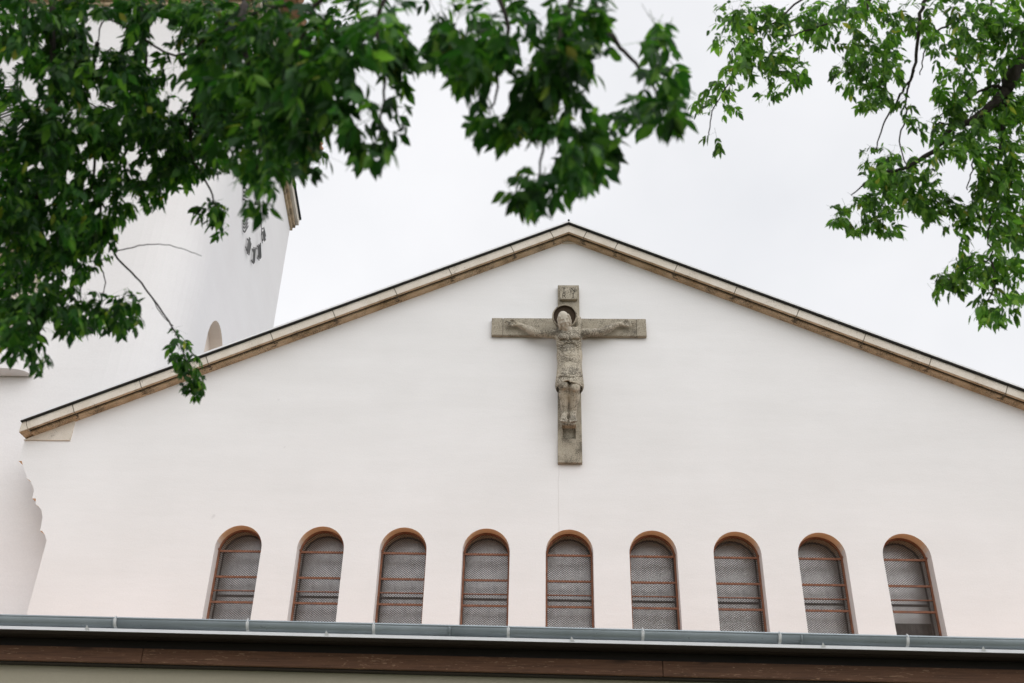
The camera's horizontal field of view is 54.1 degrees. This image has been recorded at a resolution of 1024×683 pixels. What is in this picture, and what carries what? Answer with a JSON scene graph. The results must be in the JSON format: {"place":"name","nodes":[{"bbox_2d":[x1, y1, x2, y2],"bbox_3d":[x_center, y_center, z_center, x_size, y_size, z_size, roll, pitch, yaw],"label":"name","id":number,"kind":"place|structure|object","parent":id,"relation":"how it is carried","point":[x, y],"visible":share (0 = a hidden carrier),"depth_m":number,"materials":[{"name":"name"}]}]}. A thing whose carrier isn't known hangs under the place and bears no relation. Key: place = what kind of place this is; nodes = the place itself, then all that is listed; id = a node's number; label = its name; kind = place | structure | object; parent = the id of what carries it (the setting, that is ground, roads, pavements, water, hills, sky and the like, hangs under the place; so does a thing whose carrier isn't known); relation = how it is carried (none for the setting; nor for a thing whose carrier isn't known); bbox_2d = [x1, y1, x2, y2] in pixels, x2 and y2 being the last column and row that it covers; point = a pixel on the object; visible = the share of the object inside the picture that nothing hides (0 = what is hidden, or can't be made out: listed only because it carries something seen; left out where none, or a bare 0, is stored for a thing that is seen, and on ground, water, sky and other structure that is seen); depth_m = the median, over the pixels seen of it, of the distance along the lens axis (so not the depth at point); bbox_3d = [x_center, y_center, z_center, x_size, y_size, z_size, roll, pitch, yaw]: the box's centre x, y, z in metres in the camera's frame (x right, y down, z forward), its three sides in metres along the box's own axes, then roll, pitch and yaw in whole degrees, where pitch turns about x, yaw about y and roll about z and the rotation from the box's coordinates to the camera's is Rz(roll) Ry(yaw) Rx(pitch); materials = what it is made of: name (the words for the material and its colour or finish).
{"place":"outdoors","nodes":[
{"label":"outdoors","id":0,"kind":"place"},
{"bbox_2d":[19,219,1023,637],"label":"church","id":1,"kind":"structure","parent":0,"point":[757,461],"depth_m":15.68,"materials":[{"name":"white paint"}]},
{"bbox_2d":[206,530,261,619],"bbox_3d":[-4.147,3.929,15.010,0.751,2.262,0.297,0,-31,2],"label":"window","id":2,"kind":"structure","parent":1,"relation":"in","point":[237,577],"depth_m":15.22,"materials":[{"name":"grey glass"}]},
{"bbox_2d":[290,531,343,621],"bbox_3d":[-2.898,3.938,14.975,0.751,2.262,0.297,0,-31,2],"label":"window","id":3,"kind":"structure","parent":1,"relation":"in","point":[317,594],"depth_m":15.19,"materials":[{"name":"grey glass"}]},
{"bbox_2d":[375,532,426,623],"bbox_3d":[-1.648,3.947,14.939,0.751,2.262,0.297,0,-31,2],"label":"window","id":4,"kind":"structure","parent":1,"relation":"in","point":[403,562],"depth_m":15.15,"materials":[{"name":"grey glass"}]},
{"bbox_2d":[460,533,509,625],"bbox_3d":[-0.399,3.956,14.904,0.751,2.262,0.297,0,-31,2],"label":"window","id":5,"kind":"structure","parent":1,"relation":"in","point":[485,573],"depth_m":15.11,"materials":[{"name":"grey glass"}]},
{"bbox_2d":[491,285,646,464],"bbox_3d":[0.938,0.355,16.355,2.612,3.344,0.549,0,-31,2],"label":"crucifix","id":6,"kind":"object","parent":1,"relation":"attached to","point":[571,332],"visible":1,"depth_m":16.56,"materials":[{"name":"stone"}]},
{"bbox_2d":[545,534,593,627],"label":"window","id":7,"kind":"structure","parent":1,"relation":"in","point":[569,564],"depth_m":15.06,"materials":[{"name":"grey glass"}]},
{"bbox_2d":[629,535,679,629],"bbox_3d":[2.100,3.974,14.833,0.751,2.262,0.297,0,-31,2],"label":"window","id":8,"kind":"structure","parent":1,"relation":"in","point":[653,573],"depth_m":15.02,"materials":[{"name":"grey glass"}]},
{"bbox_2d":[714,536,766,631],"bbox_3d":[3.349,3.982,14.797,0.751,2.262,0.297,0,-31,2],"label":"window","id":9,"kind":"structure","parent":1,"relation":"in","point":[737,584],"depth_m":14.99,"materials":[{"name":"grey glass"}]},
{"bbox_2d":[798,537,853,633],"bbox_3d":[4.599,3.991,14.762,0.751,2.262,0.297,0,-31,2],"label":"window","id":10,"kind":"structure","parent":1,"relation":"in","point":[825,610],"depth_m":14.95,"materials":[{"name":"grey glass"}]},
{"bbox_2d":[883,538,941,635],"bbox_3d":[5.848,4.000,14.726,0.751,2.262,0.297,0,-31,2],"label":"window","id":11,"kind":"structure","parent":1,"relation":"in","point":[912,613],"depth_m":14.91,"materials":[{"name":"grey glass"}]},
{"bbox_2d":[273,0,1023,386],"label":"sky","id":12,"kind":"structure","parent":0,"point":[756,216],"materials":[{"name":"white"}]},
{"label":"ground","id":13,"kind":"structure","parent":0,"visible":0},
{"bbox_2d":[0,0,323,614],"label":"bell tower","id":14,"kind":"structure","parent":13,"relation":"on","point":[215,294],"depth_m":19.23,"materials":[{"name":"paint"}]},
{"bbox_2d":[0,0,698,404],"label":"tree","id":15,"kind":"object","parent":13,"relation":"on","point":[286,102],"visible":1,"depth_m":4.18,"materials":[{"name":"green plant"}]},
{"bbox_2d":[0,614,1023,682],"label":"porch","id":16,"kind":"object","parent":13,"relation":"on","point":[63,649],"visible":1,"depth_m":11.39,"materials":[{"name":"metal"}]},
{"bbox_2d":[688,0,1023,333],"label":"tree","id":17,"kind":"object","parent":13,"relation":"on","point":[887,179],"visible":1,"depth_m":7.25,"materials":[{"name":"green plant"}]}
]}

